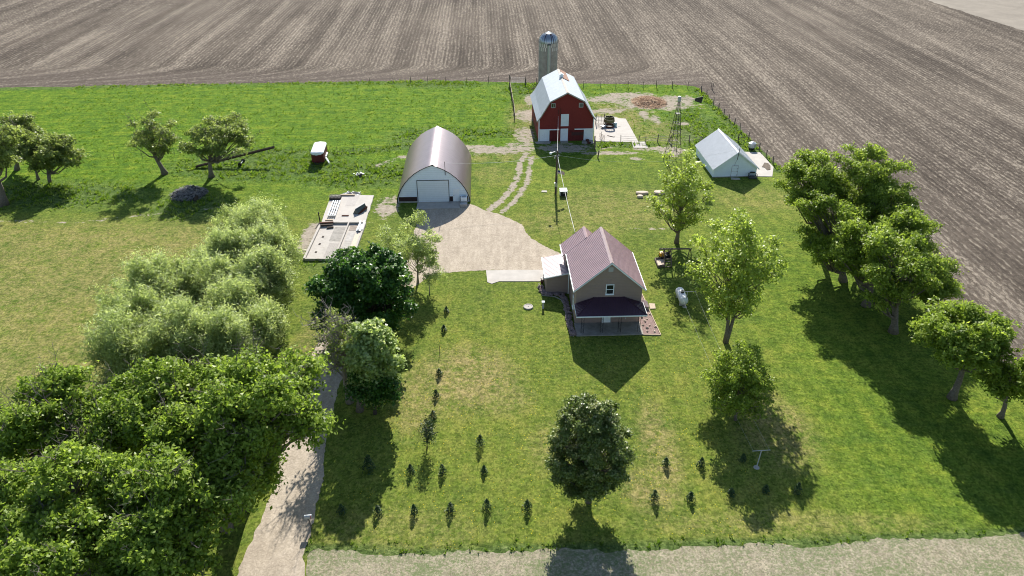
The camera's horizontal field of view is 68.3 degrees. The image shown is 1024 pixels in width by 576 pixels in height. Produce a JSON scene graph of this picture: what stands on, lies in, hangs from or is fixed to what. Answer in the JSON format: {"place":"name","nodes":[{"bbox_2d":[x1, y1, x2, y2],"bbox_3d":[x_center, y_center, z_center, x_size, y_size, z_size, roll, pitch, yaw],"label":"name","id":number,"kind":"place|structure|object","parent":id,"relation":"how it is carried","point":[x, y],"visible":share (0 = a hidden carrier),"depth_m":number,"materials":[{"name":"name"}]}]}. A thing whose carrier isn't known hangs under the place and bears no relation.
{"place":"outdoors","nodes":[
{"label":"outdoors","id":0,"kind":"place"},
{"bbox_2d":[237,204,559,575],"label":"driveway","id":1,"kind":"structure","parent":0,"point":[475,238],"depth_m":75.25,"materials":[{"name":"beige gravel"}]},
{"bbox_2d":[0,79,1023,575],"bbox_3d":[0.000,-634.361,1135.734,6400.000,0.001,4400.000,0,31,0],"label":"ground","id":2,"kind":"structure","parent":0,"point":[868,428],"depth_m":81.48,"materials":[{"name":"green plant"}]},
{"bbox_2d":[0,123,26,206],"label":"pasture tree","id":3,"kind":"object","parent":2,"relation":"on","point":[9,138],"visible":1,"depth_m":107.91,"materials":[{"name":"green plant"}]},
{"bbox_2d":[0,110,49,170],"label":"pasture tree","id":4,"kind":"object","parent":2,"relation":"on","point":[28,123],"visible":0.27,"depth_m":120.08,"materials":[{"name":"green plant"}]},
{"bbox_2d":[6,116,54,179],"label":"pasture tree","id":5,"kind":"object","parent":2,"relation":"on","point":[30,137],"visible":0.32,"depth_m":116.55,"materials":[{"name":"green plant"}]},
{"bbox_2d":[0,440,82,554],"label":"cottonwood","id":6,"kind":"object","parent":2,"relation":"on","point":[12,483],"visible":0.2,"depth_m":51.84,"materials":[{"name":"green plant"}]},
{"bbox_2d":[0,478,109,575],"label":"cottonwood","id":7,"kind":"object","parent":2,"relation":"on","point":[59,552],"visible":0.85,"depth_m":47.63,"materials":[{"name":"green plant"}]},
{"bbox_2d":[23,131,90,183],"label":"pasture tree","id":8,"kind":"object","parent":2,"relation":"on","point":[50,156],"visible":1,"depth_m":116.23,"materials":[{"name":"green plant"}]},
{"bbox_2d":[0,343,114,465],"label":"cottonwood","id":9,"kind":"object","parent":2,"relation":"on","point":[32,426],"visible":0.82,"depth_m":59.26,"materials":[{"name":"green plant"}]},
{"bbox_2d":[0,428,149,575],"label":"cottonwood","id":10,"kind":"object","parent":2,"relation":"on","point":[75,463],"visible":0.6,"depth_m":50.74,"materials":[{"name":"green plant"}]},
{"bbox_2d":[79,304,167,381],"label":"willow","id":11,"kind":"object","parent":2,"relation":"on","point":[118,347],"visible":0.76,"depth_m":70.84,"materials":[{"name":"green plant"}]},
{"bbox_2d":[57,355,190,456],"bbox_3d":[-30.237,11.385,61.432,11.151,12.840,10.169,0,31,0],"label":"cottonwood","id":12,"kind":"object","parent":2,"relation":"on","point":[101,417],"visible":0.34,"depth_m":57.61,"materials":[{"name":"green plant"}]},
{"bbox_2d":[79,273,173,366],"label":"willow","id":13,"kind":"object","parent":2,"relation":"on","point":[139,303],"visible":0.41,"depth_m":74.90,"materials":[{"name":"green plant"}]},
{"bbox_2d":[122,100,181,174],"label":"spreading tree","id":14,"kind":"object","parent":2,"relation":"on","point":[159,149],"visible":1,"depth_m":118.08,"materials":[{"name":"green plant"}]},
{"bbox_2d":[76,483,232,575],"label":"cottonwood","id":15,"kind":"object","parent":2,"relation":"on","point":[132,540],"visible":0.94,"depth_m":47.78,"materials":[{"name":"green plant"}]},
{"bbox_2d":[110,246,198,317],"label":"willow","id":16,"kind":"object","parent":2,"relation":"on","point":[161,273],"visible":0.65,"depth_m":79.73,"materials":[{"name":"green plant"}]},
{"bbox_2d":[111,339,232,457],"bbox_3d":[-25.113,11.516,59.527,10.655,14.608,10.469,21,37,30],"label":"cottonwood","id":17,"kind":"object","parent":2,"relation":"on","point":[146,419],"visible":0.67,"depth_m":56.23,"materials":[{"name":"green plant"}]},
{"bbox_2d":[137,287,217,371],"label":"willow","id":18,"kind":"object","parent":2,"relation":"on","point":[175,328],"visible":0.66,"depth_m":72.44,"materials":[{"name":"green plant"}]},
{"bbox_2d":[90,441,270,575],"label":"cottonwood","id":19,"kind":"object","parent":2,"relation":"on","point":[177,481],"visible":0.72,"depth_m":50.14,"materials":[{"name":"green plant"}]},
{"bbox_2d":[169,183,208,201],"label":"debris pile","id":20,"kind":"object","parent":2,"relation":"on","point":[190,192],"visible":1,"depth_m":114.98,"materials":[{"name":"grey stone"}]},
{"bbox_2d":[172,246,239,309],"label":"willow","id":21,"kind":"object","parent":2,"relation":"on","point":[201,272],"visible":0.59,"depth_m":82.88,"materials":[{"name":"green plant"}]},
{"bbox_2d":[177,110,262,177],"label":"spreading tree","id":22,"kind":"object","parent":2,"relation":"on","point":[218,138],"visible":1,"depth_m":117.30,"materials":[{"name":"green plant"}]},
{"bbox_2d":[183,300,265,367],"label":"willow","id":23,"kind":"object","parent":2,"relation":"on","point":[226,326],"visible":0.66,"depth_m":72.17,"materials":[{"name":"green plant"}]},
{"bbox_2d":[191,222,262,269],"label":"willow","id":24,"kind":"object","parent":2,"relation":"on","point":[224,244],"visible":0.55,"depth_m":89.01,"materials":[{"name":"green plant"}]},
{"bbox_2d":[195,146,274,167],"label":"grain elevator","id":25,"kind":"object","parent":2,"relation":"on","point":[244,154],"visible":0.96,"depth_m":125.59,"materials":[{"name":"metal"}]},
{"bbox_2d":[197,269,277,314],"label":"willow","id":26,"kind":"object","parent":2,"relation":"on","point":[229,290],"visible":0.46,"depth_m":78.44,"materials":[{"name":"green plant"}]},
{"bbox_2d":[199,438,288,533],"bbox_3d":[-20.867,14.877,58.067,8.385,10.453,7.210,0,31,0],"label":"cottonwood","id":27,"kind":"object","parent":2,"relation":"on","point":[270,469],"visible":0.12,"depth_m":56.41,"materials":[{"name":"green plant"}]},
{"bbox_2d":[206,192,287,236],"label":"willow","id":28,"kind":"object","parent":2,"relation":"on","point":[255,210],"visible":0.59,"depth_m":96.66,"materials":[{"name":"green plant"}]},
{"bbox_2d":[233,295,290,354],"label":"willow","id":29,"kind":"object","parent":2,"relation":"on","point":[271,321],"visible":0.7,"depth_m":76.56,"materials":[{"name":"green plant"}]},
{"bbox_2d":[226,242,299,307],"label":"willow","id":30,"kind":"object","parent":2,"relation":"on","point":[276,272],"visible":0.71,"depth_m":83.60,"materials":[{"name":"green plant"}]},
{"bbox_2d":[183,327,347,511],"bbox_3d":[-18.314,11.535,58.135,11.010,16.284,10.760,-12,33,-18],"label":"cottonwood","id":31,"kind":"object","parent":2,"relation":"on","point":[257,411],"visible":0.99,"depth_m":54.16,"materials":[{"name":"green plant"}]},
{"bbox_2d":[238,212,306,272],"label":"willow","id":32,"kind":"object","parent":2,"relation":"on","point":[273,238],"visible":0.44,"depth_m":91.38,"materials":[{"name":"green plant"}]},
{"bbox_2d":[310,142,327,164],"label":"stock trailer","id":33,"kind":"object","parent":2,"relation":"on","point":[319,153],"visible":0.91,"depth_m":125.86,"materials":[{"name":"red paint"}]},
{"bbox_2d":[293,295,355,404],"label":"half dead tree","id":34,"kind":"object","parent":2,"relation":"on","point":[332,339],"visible":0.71,"depth_m":69.00,"materials":[{"name":"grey plant"}]},
{"bbox_2d":[303,195,373,260],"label":"old foundation","id":35,"kind":"object","parent":2,"relation":"on","point":[341,234],"visible":0.84,"depth_m":105.48,"materials":[{"name":"concrete"}]},
{"bbox_2d":[327,200,340,216],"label":"feed bunk","id":36,"kind":"object","parent":35,"relation":"on","point":[335,208],"visible":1,"depth_m":110.69,"materials":[{"name":"white paint"}]},
{"bbox_2d":[329,194,341,199],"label":"wire basket","id":37,"kind":"object","parent":35,"relation":"on","point":[336,197],"visible":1,"depth_m":113.87,"materials":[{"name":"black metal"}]},
{"bbox_2d":[353,203,367,214],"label":"grey hopper","id":38,"kind":"object","parent":35,"relation":"on","point":[363,207],"visible":1,"depth_m":109.92,"materials":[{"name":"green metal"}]},
{"bbox_2d":[336,503,346,515],"bbox_3d":[-13.979,18.007,61.788,0.977,1.116,0.986,0,31,0],"label":"young spruce","id":39,"kind":"object","parent":2,"relation":"on","point":[339,508],"visible":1,"depth_m":61.66,"materials":[{"name":"green plant"}]},
{"bbox_2d":[301,241,419,335],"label":"dark maple","id":40,"kind":"object","parent":2,"relation":"on","point":[361,284],"visible":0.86,"depth_m":77.33,"materials":[{"name":"green plant"}]},
{"bbox_2d":[362,454,375,474],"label":"young spruce","id":41,"kind":"object","parent":2,"relation":"on","point":[367,460],"visible":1,"depth_m":65.38,"materials":[{"name":"green plant"}]},
{"bbox_2d":[343,369,404,414],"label":"young ash","id":42,"kind":"object","parent":2,"relation":"on","point":[390,386],"visible":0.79,"depth_m":69.44,"materials":[{"name":"green plant"}]},
{"bbox_2d":[340,317,407,412],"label":"pale maple","id":43,"kind":"object","parent":2,"relation":"on","point":[372,346],"visible":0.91,"depth_m":68.13,"materials":[{"name":"green plant"}]},
{"bbox_2d":[374,222,406,253],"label":"slender birch","id":44,"kind":"object","parent":2,"relation":"on","point":[387,238],"visible":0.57,"depth_m":92.24,"materials":[{"name":"green plant"}]},
{"bbox_2d":[406,464,414,475],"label":"young spruce","id":45,"kind":"object","parent":2,"relation":"on","point":[410,468],"visible":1,"depth_m":65.53,"materials":[{"name":"green plant"}]},
{"bbox_2d":[410,504,418,518],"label":"young spruce","id":46,"kind":"object","parent":2,"relation":"on","point":[414,508],"visible":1,"depth_m":61.51,"materials":[{"name":"green plant"}]},
{"bbox_2d":[393,208,446,283],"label":"slender birch","id":47,"kind":"object","parent":2,"relation":"on","point":[418,249],"visible":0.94,"depth_m":90.24,"materials":[{"name":"green plant"}]},
{"bbox_2d":[416,415,437,452],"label":"thin pine","id":48,"kind":"object","parent":2,"relation":"on","point":[428,429],"visible":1,"depth_m":67.24,"materials":[{"name":"green plant"}]},
{"bbox_2d":[413,255,447,293],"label":"slender birch","id":49,"kind":"object","parent":2,"relation":"on","point":[429,277],"visible":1,"depth_m":89.34,"materials":[{"name":"green plant"}]},
{"bbox_2d":[397,126,471,202],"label":"machine shed","id":50,"kind":"structure","parent":2,"relation":"on","point":[438,164],"depth_m":113.42,"materials":[{"name":"white metal"}]},
{"bbox_2d":[416,180,449,201],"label":"overhead door","id":51,"kind":"structure","parent":50,"relation":"in","point":[427,190],"depth_m":112.63,"materials":[{"name":"metal"}]},
{"bbox_2d":[453,189,459,200],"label":"entry door","id":52,"kind":"structure","parent":50,"relation":"in","point":[455,191],"depth_m":113.12,"materials":[{"name":"white paint"}]},
{"bbox_2d":[416,201,459,208],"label":"door apron","id":53,"kind":"object","parent":2,"relation":"on","point":[440,205],"depth_m":112.39,"materials":[{"name":"concrete"}]},
{"bbox_2d":[437,464,446,475],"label":"young spruce","id":54,"kind":"object","parent":2,"relation":"on","point":[443,469],"visible":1,"depth_m":65.41,"materials":[{"name":"green plant"}]},
{"bbox_2d":[444,502,455,515],"bbox_3d":[-5.068,17.939,61.789,1.012,1.142,1.030,0,31,0],"label":"young spruce","id":55,"kind":"object","parent":2,"relation":"on","point":[451,506],"visible":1,"depth_m":61.77,"materials":[{"name":"green plant"}]},
{"bbox_2d":[474,434,484,447],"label":"young spruce","id":56,"kind":"object","parent":2,"relation":"on","point":[480,439],"visible":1,"depth_m":68.29,"materials":[{"name":"green plant"}]},
{"bbox_2d":[481,498,491,511],"bbox_3d":[-2.063,17.741,61.999,0.924,1.262,0.907,9,32,15],"label":"young spruce","id":57,"kind":"object","parent":2,"relation":"on","point":[486,501],"visible":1,"depth_m":61.95,"materials":[{"name":"green plant"}]},
{"bbox_2d":[509,74,514,119],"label":"board fence","id":58,"kind":"object","parent":2,"relation":"on","point":[511,95],"visible":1,"depth_m":157.19,"materials":[{"name":"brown wood"}]},
{"bbox_2d":[486,270,543,283],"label":"walkway","id":59,"kind":"structure","parent":2,"relation":"on","point":[494,276],"depth_m":94.88,"materials":[{"name":"concrete"}]},
{"bbox_2d":[521,499,532,513],"bbox_3d":[1.218,17.794,62.035,1.013,1.181,1.079,0,31,0],"label":"young spruce","id":60,"kind":"object","parent":2,"relation":"on","point":[526,502],"visible":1,"depth_m":61.93,"materials":[{"name":"green plant"}]},
{"bbox_2d":[538,31,558,82],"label":"silo","id":61,"kind":"object","parent":2,"relation":"on","point":[548,41],"visible":0.77,"depth_m":159.18,"materials":[{"name":"concrete"}]},
{"bbox_2d":[549,151,558,193],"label":"utility pole","id":62,"kind":"object","parent":2,"relation":"on","point":[556,175],"visible":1,"depth_m":114.26,"materials":[{"name":"wood"}]},
{"bbox_2d":[544,392,636,504],"bbox_3d":[6.244,13.221,60.219,7.580,10.862,7.368,0,31,0],"label":"round maple","id":63,"kind":"object","parent":2,"relation":"on","point":[596,431],"visible":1,"depth_m":58.23,"materials":[{"name":"dark green leaf"},{"name":"grey bark"}]},
{"bbox_2d":[541,226,648,335],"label":"farmhouse","id":64,"kind":"object","parent":2,"relation":"on","point":[596,276],"visible":1,"depth_m":84.36,"materials":[{"name":"beige"}]},
{"bbox_2d":[605,284,614,294],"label":"window","id":65,"kind":"structure","parent":64,"relation":"in","point":[609,287],"depth_m":83.45,"materials":[{"name":"white paint"}]},
{"bbox_2d":[594,117,637,141],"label":"feedlot slab","id":66,"kind":"structure","parent":2,"relation":"on","point":[617,133],"depth_m":139.49,"materials":[{"name":"concrete"}]},
{"bbox_2d":[632,142,647,147],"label":"loading slab","id":67,"kind":"structure","parent":2,"relation":"on","point":[639,145],"depth_m":133.74,"materials":[{"name":"concrete"}]},
{"bbox_2d":[620,134,670,142],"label":"pen fence","id":68,"kind":"object","parent":2,"relation":"on","point":[658,136],"visible":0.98,"depth_m":134.95,"materials":[{"name":"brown wood"}]},
{"bbox_2d":[583,80,713,90],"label":"wire fence","id":69,"kind":"object","parent":2,"relation":"on","point":[660,81],"visible":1,"depth_m":163.27,"materials":[{"name":"brown wood"}]},
{"bbox_2d":[631,95,667,108],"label":"straw heap","id":70,"kind":"object","parent":2,"relation":"on","point":[650,102],"visible":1,"depth_m":153.78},
{"bbox_2d":[639,296,659,333],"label":"mulch bed","id":71,"kind":"object","parent":2,"relation":"on","point":[651,328],"visible":0.43,"depth_m":85.54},
{"bbox_2d":[648,489,659,503],"bbox_3d":[11.892,17.188,62.854,0.924,1.319,1.016,23,38,33],"label":"young spruce","id":72,"kind":"object","parent":2,"relation":"on","point":[655,492],"visible":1,"depth_m":62.73,"materials":[{"name":"green plant"}]},
{"bbox_2d":[658,250,670,258],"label":"riding mower","id":73,"kind":"object","parent":2,"relation":"on","point":[667,255],"visible":0.84,"depth_m":98.45,"materials":[{"name":"paint"}]},
{"bbox_2d":[654,248,691,267],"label":"play set","id":74,"kind":"object","parent":2,"relation":"on","point":[659,262],"visible":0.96,"depth_m":96.60,"materials":[{"name":"brown wood"}]},
{"bbox_2d":[644,148,714,243],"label":"poplar","id":75,"kind":"object","parent":2,"relation":"on","point":[678,201],"visible":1,"depth_m":97.54,"materials":[{"name":"green plant"}]},
{"bbox_2d":[675,287,687,305],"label":"propane tank","id":76,"kind":"object","parent":2,"relation":"on","point":[681,298],"visible":0.94,"depth_m":88.81,"materials":[{"name":"white metal"}]},
{"bbox_2d":[684,491,695,503],"bbox_3d":[14.887,17.320,62.910,0.978,1.044,1.044,0,31,0],"label":"young spruce","id":77,"kind":"object","parent":2,"relation":"on","point":[690,495],"visible":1,"depth_m":62.85,"materials":[{"name":"green plant"}]},
{"bbox_2d":[696,457,705,468],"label":"young spruce","id":78,"kind":"object","parent":2,"relation":"on","point":[701,461],"visible":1,"depth_m":66.18,"materials":[{"name":"green plant"}]},
{"bbox_2d":[695,129,758,177],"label":"white shed","id":79,"kind":"structure","parent":2,"relation":"on","point":[737,162],"depth_m":121.87,"materials":[{"name":"white metal"}]},
{"bbox_2d":[730,165,738,176],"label":"door","id":80,"kind":"structure","parent":79,"relation":"in","point":[734,170],"depth_m":121.22,"materials":[{"name":"white metal"}]},
{"bbox_2d":[726,487,736,497],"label":"young spruce","id":81,"kind":"object","parent":2,"relation":"on","point":[731,491],"visible":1,"depth_m":63.33,"materials":[{"name":"green plant"}]},
{"bbox_2d":[678,207,788,343],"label":"poplar","id":82,"kind":"object","parent":2,"relation":"on","point":[736,267],"visible":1,"depth_m":76.28,"materials":[{"name":"green plant"}]},
{"bbox_2d":[701,86,773,163],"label":"wire fence","id":83,"kind":"object","parent":2,"relation":"on","point":[739,125],"visible":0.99,"depth_m":142.42,"materials":[{"name":"brown wood"}]},
{"bbox_2d":[700,339,776,422],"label":"ash","id":84,"kind":"object","parent":2,"relation":"on","point":[738,374],"visible":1,"depth_m":68.10,"materials":[{"name":"green plant"}]},
{"bbox_2d":[748,141,756,150],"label":"feed bin","id":85,"kind":"object","parent":2,"relation":"on","point":[752,145],"visible":1,"depth_m":131.48,"materials":[{"name":"metal"}]},
{"bbox_2d":[745,152,772,176],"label":"yard slab","id":86,"kind":"structure","parent":2,"relation":"on","point":[759,159],"depth_m":126.60,"materials":[{"name":"concrete"}]},
{"bbox_2d":[791,482,802,495],"bbox_3d":[24.079,16.772,63.592,1.047,1.316,1.008,0,31,0],"label":"young spruce","id":87,"kind":"object","parent":2,"relation":"on","point":[797,487],"visible":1,"depth_m":63.52,"materials":[{"name":"green plant"}]},
{"bbox_2d":[772,148,854,252],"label":"tree","id":88,"kind":"object","parent":2,"relation":"on","point":[803,169],"visible":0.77,"depth_m":92.40,"materials":[{"name":"green plant"}]},
{"bbox_2d":[790,188,871,282],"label":"tree","id":89,"kind":"object","parent":2,"relation":"on","point":[817,240],"visible":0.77,"depth_m":89.00,"materials":[{"name":"green plant"}]},
{"bbox_2d":[823,216,902,307],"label":"tree","id":90,"kind":"object","parent":2,"relation":"on","point":[851,230],"visible":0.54,"depth_m":84.29,"materials":[{"name":"green plant"}]},
{"bbox_2d":[811,141,917,221],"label":"tree","id":91,"kind":"object","parent":2,"relation":"on","point":[873,179],"visible":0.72,"depth_m":90.62,"materials":[{"name":"green plant"}]},
{"bbox_2d":[856,181,924,233],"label":"tree","id":92,"kind":"object","parent":2,"relation":"on","point":[899,195],"visible":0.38,"depth_m":89.00,"materials":[{"name":"green plant"}]},
{"bbox_2d":[853,227,952,334],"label":"tree","id":93,"kind":"object","parent":2,"relation":"on","point":[907,277],"visible":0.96,"depth_m":78.98,"materials":[{"name":"green plant"}]},
{"bbox_2d":[869,203,947,258],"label":"tree","id":94,"kind":"object","parent":2,"relation":"on","point":[909,219],"visible":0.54,"depth_m":84.94,"materials":[{"name":"green plant"}]},
{"bbox_2d":[913,255,968,317],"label":"tree","id":95,"kind":"object","parent":2,"relation":"on","point":[952,287],"visible":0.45,"depth_m":83.00,"materials":[{"name":"green plant"}]},
{"bbox_2d":[906,295,1021,400],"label":"lone row tree","id":96,"kind":"object","parent":2,"relation":"on","point":[963,336],"visible":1,"depth_m":68.89,"materials":[{"name":"green plant"}]},
{"bbox_2d":[968,359,1023,418],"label":"crooked tree","id":97,"kind":"object","parent":2,"relation":"on","point":[1002,384],"visible":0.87,"depth_m":69.08,"materials":[{"name":"green plant"}]},
{"bbox_2d":[1005,344,1023,404],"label":"crooked tree","id":98,"kind":"object","parent":2,"relation":"on","point":[1020,369],"visible":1,"depth_m":66.01,"materials":[{"name":"green plant"}]},
{"bbox_2d":[0,0,1023,364],"bbox_3d":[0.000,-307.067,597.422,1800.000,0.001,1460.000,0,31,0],"label":"crop field","id":99,"kind":"structure","parent":0,"point":[932,92],"depth_m":183.88,"materials":[{"name":"brown soil"}]},
{"bbox_2d":[530,69,596,140],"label":"barn","id":100,"kind":"structure","parent":0,"point":[561,109],"depth_m":134.64,"materials":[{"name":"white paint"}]},
{"bbox_2d":[539,130,549,140],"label":"sliding door","id":101,"kind":"structure","parent":100,"relation":"in","point":[544,134],"depth_m":135.09,"materials":[{"name":"white wood"}]},
{"bbox_2d":[560,129,567,140],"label":"door","id":102,"kind":"structure","parent":100,"relation":"in","point":[564,132],"depth_m":135.29,"materials":[{"name":"white paint"}]},
{"bbox_2d":[561,114,568,125],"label":"loft door","id":103,"kind":"structure","parent":100,"relation":"in","point":[564,117],"depth_m":133.83,"materials":[{"name":"white paint"}]},
{"bbox_2d":[583,129,592,139],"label":"sliding door","id":104,"kind":"structure","parent":100,"relation":"in","point":[587,133],"depth_m":135.46,"materials":[{"name":"white wood"}]},
{"bbox_2d":[604,117,614,127],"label":"bale feeder","id":105,"kind":"object","parent":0,"point":[609,120],"visible":1,"depth_m":141.59,"materials":[{"name":"brown paint"}]},
{"bbox_2d":[306,532,1023,575],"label":"road","id":106,"kind":"structure","parent":0,"point":[995,555],"depth_m":57.89,"materials":[{"name":"beige gravel"}]},
{"bbox_2d":[663,96,702,165],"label":"windmill tower","id":107,"kind":"structure","parent":0,"point":[699,99],"depth_m":123.52,"materials":[{"name":"metal"}]},
{"bbox_2d":[929,0,1023,29],"bbox_3d":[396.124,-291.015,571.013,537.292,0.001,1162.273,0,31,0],"label":"field","id":108,"kind":"structure","parent":0,"point":[1008,12],"depth_m":234.74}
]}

